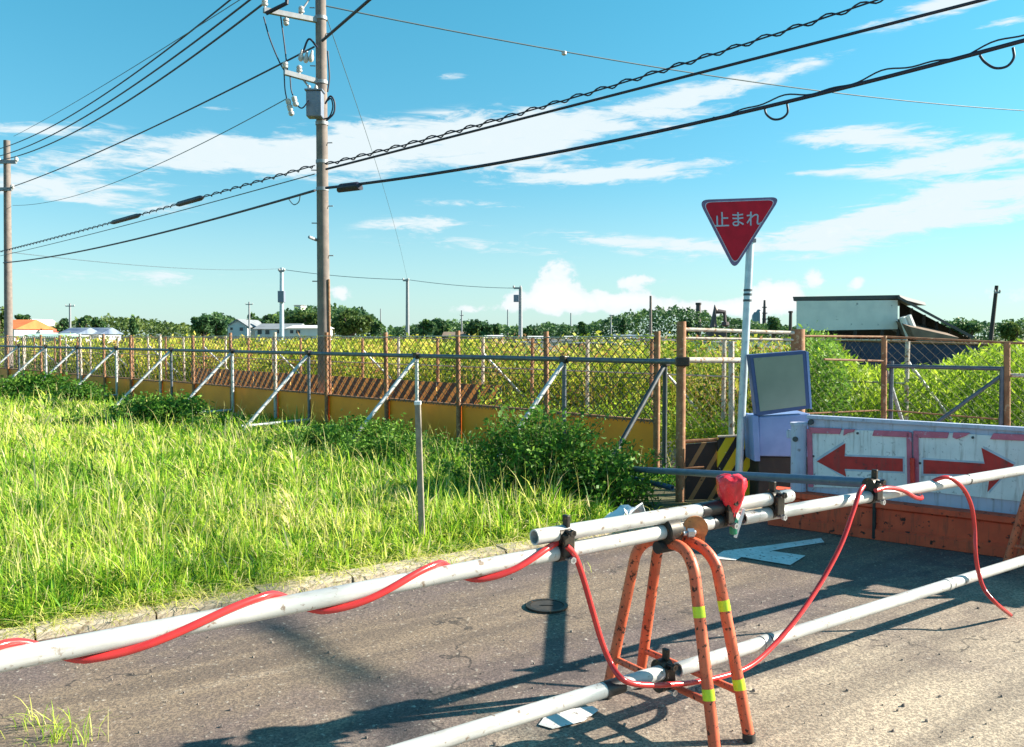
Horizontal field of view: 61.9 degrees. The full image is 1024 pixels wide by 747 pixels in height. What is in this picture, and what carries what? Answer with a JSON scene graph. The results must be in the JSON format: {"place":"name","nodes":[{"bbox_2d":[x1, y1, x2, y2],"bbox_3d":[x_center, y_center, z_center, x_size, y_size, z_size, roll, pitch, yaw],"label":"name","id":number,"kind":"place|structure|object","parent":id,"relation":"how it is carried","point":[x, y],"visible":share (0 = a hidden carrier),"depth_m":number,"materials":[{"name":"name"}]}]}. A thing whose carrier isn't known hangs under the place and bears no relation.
{"place":"outdoors","nodes":[
{"label":"outdoors","id":0,"kind":"place"},
{"bbox_2d":[0,140,18,367],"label":"utility pole","id":1,"kind":"object","parent":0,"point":[8,305],"visible":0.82,"depth_m":35.70,"materials":[{"name":"concrete"}]},
{"bbox_2d":[0,0,250,155],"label":"overhead cable","id":2,"kind":"object","parent":1,"relation":"attached to","point":[208,31],"visible":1,"depth_m":19.25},
{"bbox_2d":[15,0,239,135],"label":"overhead cable","id":3,"kind":"object","parent":1,"relation":"attached to","point":[143,60],"visible":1,"depth_m":19.81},
{"bbox_2d":[12,252,280,269],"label":"overhead cable","id":4,"kind":"object","parent":1,"relation":"attached to","point":[141,265],"visible":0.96,"depth_m":47.80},
{"bbox_2d":[3,189,315,262],"bbox_3d":[-12.383,-3.851,25.353,0.046,0.709,27.481,-2,3,-41],"label":"overhead cable","id":5,"kind":"object","parent":1,"relation":"attached to","point":[276,201],"visible":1,"depth_m":19.14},
{"bbox_2d":[19,333,82,345],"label":"shed","id":6,"kind":"structure","parent":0,"point":[53,335],"depth_m":71.34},
{"bbox_2d":[227,319,260,342],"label":"house","id":7,"kind":"structure","parent":0,"point":[237,327],"depth_m":114.87,"materials":[{"name":"white"}]},
{"bbox_2d":[253,324,303,342],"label":"house","id":8,"kind":"structure","parent":0,"point":[268,330],"depth_m":104.90,"materials":[{"name":"white"}]},
{"bbox_2d":[262,0,335,393],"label":"utility pole","id":9,"kind":"object","parent":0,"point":[317,99],"visible":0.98,"depth_m":14.93,"materials":[{"name":"concrete"}]},
{"bbox_2d":[0,0,230,148],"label":"overhead cable","id":10,"kind":"object","parent":9,"relation":"attached to","point":[204,20],"visible":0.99,"depth_m":20.60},
{"bbox_2d":[0,4,261,160],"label":"overhead cable","id":11,"kind":"object","parent":9,"relation":"attached to","point":[221,35],"visible":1,"depth_m":18.26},
{"bbox_2d":[13,98,286,205],"bbox_3d":[-12.416,-5.867,25.215,0.016,1.490,27.531,-2,3,-39],"label":"overhead cable","id":12,"kind":"object","parent":9,"relation":"attached to","point":[172,157],"visible":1,"depth_m":18.98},
{"bbox_2d":[0,165,314,251],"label":"overhead cable","id":13,"kind":"object","parent":9,"relation":"attached to","point":[178,203],"visible":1,"depth_m":19.74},
{"bbox_2d":[0,46,314,190],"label":"overhead cable","id":14,"kind":"object","parent":9,"relation":"attached to","point":[293,57],"visible":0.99,"depth_m":19.38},
{"bbox_2d":[1,173,314,255],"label":"overhead cable","id":15,"kind":"object","parent":9,"relation":"attached to","point":[177,211],"visible":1,"depth_m":19.60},
{"bbox_2d":[321,0,370,41],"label":"overhead cable","id":16,"kind":"object","parent":9,"relation":"attached to","point":[351,15],"visible":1,"depth_m":13.91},
{"bbox_2d":[325,0,882,164],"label":"overhead cable","id":17,"kind":"object","parent":9,"relation":"attached to","point":[646,74],"visible":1,"depth_m":11.64,"materials":[{"name":"rubber"}]},
{"bbox_2d":[325,0,987,169],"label":"overhead cable","id":18,"kind":"object","parent":9,"relation":"attached to","point":[727,65],"visible":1,"depth_m":11.15,"materials":[{"name":"rubber"}]},
{"bbox_2d":[325,34,1023,192],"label":"overhead cable","id":19,"kind":"object","parent":9,"relation":"attached to","point":[350,186],"visible":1,"depth_m":10.65,"materials":[{"name":"rubber"}]},
{"bbox_2d":[326,5,1023,110],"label":"overhead cable","id":20,"kind":"object","parent":9,"relation":"attached to","point":[564,52],"visible":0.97,"depth_m":17.79,"materials":[{"name":"rubber"}]},
{"bbox_2d":[287,325,333,341],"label":"house","id":21,"kind":"structure","parent":0,"point":[303,330],"depth_m":94.90,"materials":[{"name":"white"}]},
{"bbox_2d":[12,483,713,624],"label":"verge","id":22,"kind":"structure","parent":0,"point":[667,500],"depth_m":8.27,"materials":[{"name":"soil"}]},
{"bbox_2d":[0,369,87,399],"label":"weed shrub","id":23,"kind":"object","parent":22,"relation":"on","point":[29,383],"visible":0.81,"depth_m":21.32,"materials":[{"name":"green plant"}]},
{"bbox_2d":[44,379,114,401],"bbox_3d":[-10.052,0.431,19.944,1.601,0.659,1.406,0,3,0],"label":"weed shrub","id":24,"kind":"object","parent":22,"relation":"on","point":[84,391],"visible":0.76,"depth_m":19.75,"materials":[{"name":"green plant"}]},
{"bbox_2d":[61,389,259,426],"bbox_3d":[-5.987,0.625,14.951,3.534,0.694,1.963,1,3,19],"label":"weed shrub","id":25,"kind":"object","parent":22,"relation":"on","point":[182,406],"visible":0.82,"depth_m":14.84,"materials":[{"name":"green plant"}]},
{"bbox_2d":[241,420,354,455],"bbox_3d":[-2.850,0.883,11.386,1.501,0.472,1.176,-1,3,-20],"label":"weed shrub","id":26,"kind":"object","parent":22,"relation":"on","point":[303,437],"visible":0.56,"depth_m":11.36,"materials":[{"name":"green plant"}]},
{"bbox_2d":[0,344,674,474],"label":"tube railing","id":27,"kind":"object","parent":22,"relation":"on","point":[664,363],"visible":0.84,"depth_m":12.64,"materials":[{"name":"metal"}]},
{"bbox_2d":[273,408,415,451],"bbox_3d":[-2.257,0.796,11.789,2.215,0.614,1.838,0,3,0],"label":"weed shrub","id":28,"kind":"object","parent":22,"relation":"on","point":[367,429],"visible":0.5,"depth_m":11.79,"materials":[{"name":"green plant"}]},
{"bbox_2d":[269,425,484,463],"bbox_3d":[-1.575,0.895,10.682,2.732,0.499,1.525,0,3,0],"label":"weed shrub","id":29,"kind":"object","parent":22,"relation":"on","point":[369,443],"visible":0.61,"depth_m":10.49,"materials":[{"name":"green plant"}]},
{"bbox_2d":[0,383,758,746],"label":"grass","id":30,"kind":"structure","parent":22,"relation":"on","point":[108,515],"depth_m":7.14,"materials":[{"name":"plant"}]},
{"bbox_2d":[414,401,424,540],"bbox_3d":[-0.701,0.762,6.497,0.080,1.106,0.068,0,3,0],"label":"marker stake","id":31,"kind":"object","parent":22,"relation":"on","point":[420,482],"visible":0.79,"depth_m":6.47,"materials":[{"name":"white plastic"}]},
{"bbox_2d":[429,397,629,506],"bbox_3d":[0.142,0.736,8.504,1.979,1.003,2.176,0,3,0],"label":"weed shrub","id":32,"kind":"object","parent":22,"relation":"on","point":[523,454],"visible":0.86,"depth_m":8.24,"materials":[{"name":"green plant"}]},
{"bbox_2d":[515,436,679,511],"bbox_3d":[0.813,0.936,8.097,1.604,0.639,1.352,0,3,0],"label":"weed shrub","id":33,"kind":"object","parent":22,"relation":"on","point":[615,463],"visible":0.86,"depth_m":7.95,"materials":[{"name":"green plant"}]},
{"bbox_2d":[604,503,644,517],"bbox_3d":[0.462,0.584,3.524,0.214,0.110,0.114,-2,3,-34],"label":"plastic sheet","id":34,"kind":"object","parent":22,"relation":"on","point":[620,510],"visible":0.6,"depth_m":3.50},
{"bbox_2d":[685,438,716,499],"bbox_3d":[1.867,0.948,8.359,0.407,0.647,0.063,0,3,-4],"label":"striped board","id":35,"kind":"object","parent":22,"relation":"on","point":[700,456],"visible":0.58,"depth_m":8.36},
{"bbox_2d":[717,435,749,496],"bbox_3d":[2.206,0.917,8.325,0.418,0.665,0.057,0,3,-1],"label":"striped board","id":36,"kind":"object","parent":22,"relation":"on","point":[726,452],"visible":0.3,"depth_m":8.32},
{"bbox_2d":[702,197,776,471],"bbox_3d":[2.121,-0.201,8.051,0.708,2.897,0.128,0,3,-8],"label":"stop sign","id":37,"kind":"object","parent":22,"relation":"on","point":[737,224],"visible":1,"depth_m":7.97,"materials":[{"name":"red metal"}]},
{"bbox_2d":[0,521,1023,746],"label":"road","id":38,"kind":"structure","parent":0,"point":[426,655],"depth_m":4.13,"materials":[{"name":"asphalt"}]},
{"bbox_2d":[0,507,761,640],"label":"kerb","id":39,"kind":"structure","parent":38,"relation":"on","point":[99,623],"depth_m":5.12,"materials":[{"name":"concrete"}]},
{"bbox_2d":[526,598,567,612],"bbox_3d":[0.207,1.373,5.052,0.250,0.012,0.250,0,3,0],"label":"valve cover","id":40,"kind":"object","parent":38,"relation":"on","point":[545,605],"visible":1,"depth_m":5.04,"materials":[{"name":"metal"}]},
{"bbox_2d":[539,706,597,728],"bbox_3d":[0.238,1.441,3.584,0.296,0.001,0.128,-1,3,-28],"label":"road marking","id":41,"kind":"object","parent":38,"relation":"on","point":[569,717],"visible":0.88,"depth_m":3.58,"materials":[{"name":"paint"}]},
{"bbox_2d":[604,516,755,746],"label":"barrier stand","id":42,"kind":"object","parent":38,"relation":"on","point":[680,540],"visible":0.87,"depth_m":3.43,"materials":[{"name":"metal"}]},
{"bbox_2d":[0,513,739,672],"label":"scaffold pipe","id":43,"kind":"object","parent":42,"relation":"on","point":[52,650],"visible":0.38,"depth_m":2.60,"materials":[{"name":"metal"}]},
{"bbox_2d":[0,541,558,663],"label":"tube light","id":44,"kind":"object","parent":43,"relation":"attached to","point":[174,633],"visible":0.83,"depth_m":2.53,"materials":[{"name":"plastic"}]},
{"bbox_2d":[555,514,575,563],"bbox_3d":[0.197,0.618,3.191,0.055,0.174,0.110,-2,3,-35],"label":"pipe clamp","id":45,"kind":"object","parent":43,"relation":"attached to","point":[567,536],"visible":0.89,"depth_m":3.17,"materials":[{"name":"metal"}]},
{"bbox_2d":[530,489,795,544],"bbox_3d":[0.688,0.585,3.551,1.473,0.064,0.064,-2,3,-35],"label":"scaffold pipe","id":46,"kind":"object","parent":43,"relation":"attached to","point":[544,535],"visible":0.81,"depth_m":3.42,"materials":[{"name":"metal"}]},
{"bbox_2d":[716,473,747,537],"bbox_3d":[0.951,0.573,3.697,0.130,0.275,0.135,0,3,0],"label":"warning lamp","id":47,"kind":"object","parent":46,"relation":"on","point":[731,489],"visible":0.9,"depth_m":3.65,"materials":[{"name":"red plastic"}]},
{"bbox_2d":[565,484,865,687],"bbox_3d":[1.001,0.913,3.656,1.884,0.681,0.134,-2,3,-35],"label":"tube light","id":48,"kind":"object","parent":43,"relation":"hanging from","point":[619,676],"visible":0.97,"depth_m":3.42,"materials":[{"name":"plastic"}]},
{"bbox_2d":[714,497,738,528],"bbox_3d":[0.931,0.582,3.697,0.055,0.174,0.110,-2,3,-35],"label":"pipe clamp","id":49,"kind":"object","parent":43,"relation":"attached to","point":[729,517],"visible":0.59,"depth_m":3.67,"materials":[{"name":"metal"}]},
{"bbox_2d":[387,665,665,746],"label":"scaffold pipe","id":50,"kind":"object","parent":42,"relation":"on","point":[493,723],"visible":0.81,"depth_m":3.00,"materials":[{"name":"metal"}]},
{"bbox_2d":[651,647,677,696],"bbox_3d":[0.612,1.186,3.399,0.055,0.174,0.110,-2,3,-35],"label":"pipe clamp","id":51,"kind":"object","parent":50,"relation":"attached to","point":[669,667],"visible":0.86,"depth_m":3.38,"materials":[{"name":"metal"}]},
{"bbox_2d":[673,555,1023,676],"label":"scaffold pipe","id":52,"kind":"object","parent":42,"relation":"on","point":[763,642],"visible":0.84,"depth_m":4.13,"materials":[{"name":"metal"}]},
{"bbox_2d":[717,538,823,564],"bbox_3d":[1.960,1.316,6.431,0.543,0.002,1.092,2,3,35],"label":"road marking","id":53,"kind":"object","parent":38,"relation":"on","point":[766,553],"visible":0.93,"depth_m":6.27,"materials":[{"name":"paint"}]},
{"bbox_2d":[745,350,811,494],"bbox_3d":[2.507,0.511,8.113,0.612,1.465,0.374,0,3,0],"label":"message sign","id":54,"kind":"object","parent":38,"relation":"on","point":[780,386],"visible":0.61,"depth_m":7.92,"materials":[{"name":"metal"}]},
{"bbox_2d":[675,321,1023,501],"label":"corner fence","id":55,"kind":"object","parent":38,"relation":"on","point":[797,340],"visible":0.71,"depth_m":8.73,"materials":[{"name":"metal"}]},
{"bbox_2d":[768,486,1023,558],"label":"steel beam","id":56,"kind":"structure","parent":38,"relation":"on","point":[938,527],"depth_m":6.54,"materials":[{"name":"metal"}]},
{"bbox_2d":[787,415,1023,514],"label":"arrow board","id":57,"kind":"object","parent":56,"relation":"on","point":[894,452],"visible":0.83,"depth_m":6.62,"materials":[{"name":"white metal"}]},
{"bbox_2d":[1003,491,1023,571],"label":"barrier stand","id":58,"kind":"object","parent":38,"relation":"on","point":[1012,545],"visible":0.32,"depth_m":5.74,"materials":[{"name":"metal"}]},
{"bbox_2d":[739,465,1023,524],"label":"scaffold pipe","id":59,"kind":"object","parent":58,"relation":"on","point":[791,509],"visible":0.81,"depth_m":4.29,"materials":[{"name":"metal"}]},
{"bbox_2d":[762,481,787,520],"bbox_3d":[1.199,0.577,3.882,0.055,0.174,0.110,-2,3,-35],"label":"pipe clamp","id":60,"kind":"object","parent":59,"relation":"attached to","point":[777,506],"visible":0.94,"depth_m":3.86,"materials":[{"name":"metal"}]},
{"bbox_2d":[862,469,885,504],"bbox_3d":[1.837,0.575,4.322,0.055,0.174,0.110,-2,3,-35],"label":"pipe clamp","id":61,"kind":"object","parent":59,"relation":"attached to","point":[872,482],"visible":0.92,"depth_m":4.30,"materials":[{"name":"metal"}]},
{"bbox_2d":[627,466,886,486],"bbox_3d":[1.471,0.761,6.498,0.054,0.641,4.371,0,3,-11],"label":"brace pipe","id":62,"kind":"object","parent":61,"relation":"attached to","point":[824,480],"visible":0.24,"depth_m":5.43,"materials":[{"name":"metal"}]},
{"bbox_2d":[874,475,1011,616],"bbox_3d":[2.303,0.975,4.625,1.163,0.840,0.214,-1,3,-25],"label":"tube light","id":63,"kind":"object","parent":59,"relation":"hanging from","point":[920,497],"visible":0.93,"depth_m":4.71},
{"bbox_2d":[0,336,1023,640],"bbox_3d":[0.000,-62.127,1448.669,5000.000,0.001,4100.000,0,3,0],"label":"ground","id":64,"kind":"structure","parent":0,"point":[582,408],"depth_m":20.85,"materials":[{"name":"soil"}]},
{"bbox_2d":[3,320,55,341],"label":"house","id":65,"kind":"structure","parent":64,"relation":"on","point":[22,327],"depth_m":97.94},
{"bbox_2d":[59,328,96,340],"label":"house","id":66,"kind":"structure","parent":64,"relation":"on","point":[85,331],"depth_m":86.59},
{"bbox_2d":[91,328,122,342],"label":"house","id":67,"kind":"structure","parent":64,"relation":"on","point":[107,331],"depth_m":89.69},
{"bbox_2d":[50,313,197,341],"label":"woods","id":68,"kind":"object","parent":64,"relation":"on","point":[155,327],"visible":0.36,"depth_m":111.23,"materials":[{"name":"green plant"}]},
{"bbox_2d":[128,314,138,340],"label":"tree","id":69,"kind":"object","parent":64,"relation":"on","point":[133,328],"visible":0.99,"depth_m":104.57,"materials":[{"name":"green plant"}]},
{"bbox_2d":[190,316,218,335],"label":"tree","id":70,"kind":"object","parent":64,"relation":"on","point":[203,325],"visible":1,"depth_m":99.30,"materials":[{"name":"green plant"}]},
{"bbox_2d":[212,317,227,339],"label":"tree","id":71,"kind":"object","parent":64,"relation":"on","point":[220,326],"visible":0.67,"depth_m":103.55,"materials":[{"name":"green plant"}]},
{"bbox_2d":[261,314,284,323],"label":"tree","id":72,"kind":"object","parent":64,"relation":"on","point":[271,319],"visible":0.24,"depth_m":117.35,"materials":[{"name":"green plant"}]},
{"bbox_2d":[278,268,285,342],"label":"utility pole","id":73,"kind":"object","parent":64,"relation":"on","point":[281,297],"visible":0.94,"depth_m":74.64,"materials":[{"name":"concrete"}]},
{"bbox_2d":[194,303,386,342],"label":"woods","id":74,"kind":"object","parent":64,"relation":"on","point":[335,311],"visible":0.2,"depth_m":129.99,"materials":[{"name":"green plant"}]},
{"bbox_2d":[284,311,316,324],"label":"tree","id":75,"kind":"object","parent":64,"relation":"on","point":[304,318],"visible":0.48,"depth_m":113.80,"materials":[{"name":"green plant"}]},
{"bbox_2d":[0,331,660,467],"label":"fence","id":76,"kind":"object","parent":64,"relation":"on","point":[466,417],"visible":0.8,"depth_m":13.59,"materials":[{"name":"metal"}]},
{"bbox_2d":[331,309,375,340],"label":"tree","id":77,"kind":"object","parent":64,"relation":"on","point":[346,323],"visible":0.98,"depth_m":104.09,"materials":[{"name":"green plant"}]},
{"bbox_2d":[402,278,408,335],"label":"utility pole","id":78,"kind":"object","parent":64,"relation":"on","point":[407,305],"visible":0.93,"depth_m":69.70,"materials":[{"name":"concrete"}]},
{"bbox_2d":[0,330,849,437],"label":"weeds","id":79,"kind":"object","parent":64,"relation":"on","point":[671,352],"visible":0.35,"depth_m":20.03,"materials":[{"name":"green plant"}]},
{"bbox_2d":[417,319,436,337],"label":"tree","id":80,"kind":"object","parent":64,"relation":"on","point":[426,327],"visible":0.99,"depth_m":109.09,"materials":[{"name":"green plant"}]},
{"bbox_2d":[431,317,452,340],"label":"tree","id":81,"kind":"object","parent":64,"relation":"on","point":[443,326],"visible":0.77,"depth_m":115.11,"materials":[{"name":"green plant"}]},
{"bbox_2d":[387,318,546,341],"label":"woods","id":82,"kind":"object","parent":64,"relation":"on","point":[398,331],"visible":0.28,"depth_m":126.08,"materials":[{"name":"green plant"}]},
{"bbox_2d":[191,354,751,427],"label":"dry weeds","id":83,"kind":"object","parent":64,"relation":"on","point":[479,382],"visible":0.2,"depth_m":16.25,"materials":[{"name":"yellow plant"}]},
{"bbox_2d":[463,319,492,337],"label":"tree","id":84,"kind":"object","parent":64,"relation":"on","point":[477,327],"visible":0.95,"depth_m":109.32,"materials":[{"name":"green plant"}]},
{"bbox_2d":[513,285,522,336],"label":"utility pole","id":85,"kind":"object","parent":64,"relation":"on","point":[517,298],"visible":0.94,"depth_m":71.69,"materials":[{"name":"concrete"}]},
{"bbox_2d":[477,334,790,408],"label":"dry weeds","id":86,"kind":"object","parent":64,"relation":"on","point":[522,344],"visible":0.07,"depth_m":20.36,"materials":[{"name":"green plant"}]},
{"bbox_2d":[512,304,819,339],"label":"woods","id":87,"kind":"object","parent":64,"relation":"on","point":[557,330],"visible":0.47,"depth_m":129.11,"materials":[{"name":"green plant"}]},
{"bbox_2d":[705,305,728,336],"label":"excavator","id":88,"kind":"object","parent":64,"relation":"on","point":[713,323],"visible":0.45,"depth_m":109.44,"materials":[{"name":"paint"}]},
{"bbox_2d":[767,316,782,337],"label":"tree","id":89,"kind":"object","parent":64,"relation":"on","point":[773,323],"visible":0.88,"depth_m":104.36,"materials":[{"name":"green plant"}]},
{"bbox_2d":[798,320,852,416],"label":"undergrowth","id":90,"kind":"object","parent":64,"relation":"on","point":[833,389],"visible":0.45,"depth_m":10.34,"materials":[{"name":"green plant"}]},
{"bbox_2d":[805,339,1023,426],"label":"reeds","id":91,"kind":"object","parent":64,"relation":"on","point":[973,386],"visible":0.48,"depth_m":10.95,"materials":[{"name":"green plant"}]},
{"bbox_2d":[815,340,1023,395],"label":"sheet fence","id":92,"kind":"object","parent":64,"relation":"on","point":[924,351],"visible":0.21,"depth_m":23.08,"materials":[{"name":"metal"}]},
{"bbox_2d":[948,320,983,342],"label":"tree","id":93,"kind":"object","parent":64,"relation":"on","point":[968,327],"visible":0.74,"depth_m":99.14,"materials":[{"name":"green plant"}]},
{"bbox_2d":[941,317,1023,343],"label":"woods","id":94,"kind":"object","parent":64,"relation":"on","point":[985,325],"visible":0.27,"depth_m":114.72,"materials":[{"name":"green plant"}]},
{"bbox_2d":[988,285,1000,343],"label":"utility pole","id":95,"kind":"object","parent":64,"relation":"on","point":[992,321],"visible":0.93,"depth_m":59.78,"materials":[{"name":"concrete"}]},
{"bbox_2d":[996,321,1023,341],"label":"tree","id":96,"kind":"object","parent":64,"relation":"on","point":[1011,331],"visible":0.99,"depth_m":74.46,"materials":[{"name":"green plant"}]},
{"bbox_2d":[0,0,1023,335],"label":"sky","id":97,"kind":"structure","parent":0,"point":[924,202],"materials":[{"name":"blue"}]},
{"bbox_2d":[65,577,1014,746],"bbox_3d":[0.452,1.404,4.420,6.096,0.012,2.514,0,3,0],"label":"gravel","id":98,"kind":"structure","parent":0,"point":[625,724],"depth_m":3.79,"materials":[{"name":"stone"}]},
{"bbox_2d":[660,440,688,467],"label":"path","id":99,"kind":"structure","parent":0,"point":[674,456],"depth_m":11.45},
{"bbox_2d":[15,336,953,433],"bbox_3d":[-8.725,-0.289,24.535,39.813,1.621,0.827,3,4,45],"label":"fence","id":100,"kind":"object","parent":99,"relation":"on","point":[907,357],"visible":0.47,"depth_m":15.64,"materials":[{"name":"metal"}]},
{"bbox_2d":[191,367,220,383],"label":"striped board","id":101,"kind":"object","parent":100,"relation":"attached to","point":[197,372],"visible":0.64,"depth_m":23.71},
{"bbox_2d":[220,369,253,386],"bbox_3d":[-7.260,0.191,22.505,1.790,0.560,0.020,3,4,45],"label":"striped board","id":102,"kind":"object","parent":100,"relation":"attached to","point":[242,375],"visible":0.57,"depth_m":22.37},
{"bbox_2d":[254,371,290,389],"bbox_3d":[-5.973,0.247,21.220,1.790,0.560,0.020,3,4,45],"label":"striped board","id":103,"kind":"object","parent":100,"relation":"attached to","point":[271,380],"visible":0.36,"depth_m":21.28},
{"bbox_2d":[291,374,332,393],"bbox_3d":[-4.686,0.304,19.934,1.790,0.560,0.020,3,4,45],"label":"striped board","id":104,"kind":"object","parent":100,"relation":"attached to","point":[303,380],"visible":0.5,"depth_m":20.14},
{"bbox_2d":[333,376,380,397],"bbox_3d":[-3.399,0.361,18.648,1.790,0.560,0.020,3,4,45],"label":"striped board","id":105,"kind":"object","parent":100,"relation":"attached to","point":[357,386],"visible":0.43,"depth_m":18.60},
{"bbox_2d":[381,379,436,401],"bbox_3d":[-2.112,0.417,17.363,0.020,0.560,1.790,-3,4,-45],"label":"striped board","id":106,"kind":"object","parent":100,"relation":"attached to","point":[412,391],"visible":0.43,"depth_m":17.27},
{"bbox_2d":[437,382,501,405],"bbox_3d":[-0.825,0.474,16.077,1.790,0.560,0.020,3,4,45],"label":"striped board","id":107,"kind":"object","parent":100,"relation":"attached to","point":[464,395],"visible":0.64,"depth_m":16.10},
{"bbox_2d":[477,384,836,463],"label":"weeds","id":108,"kind":"object","parent":99,"relation":"on","point":[696,427],"visible":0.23,"depth_m":12.00,"materials":[{"name":"green plant"}]},
{"bbox_2d":[752,300,766,337],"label":"silo tower","id":109,"kind":"structure","parent":0,"point":[757,315],"depth_m":149.39,"materials":[{"name":"grey metal"}]},
{"bbox_2d":[793,295,973,341],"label":"open shed","id":110,"kind":"structure","parent":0,"point":[872,315],"depth_m":41.91,"materials":[{"name":"metal"}]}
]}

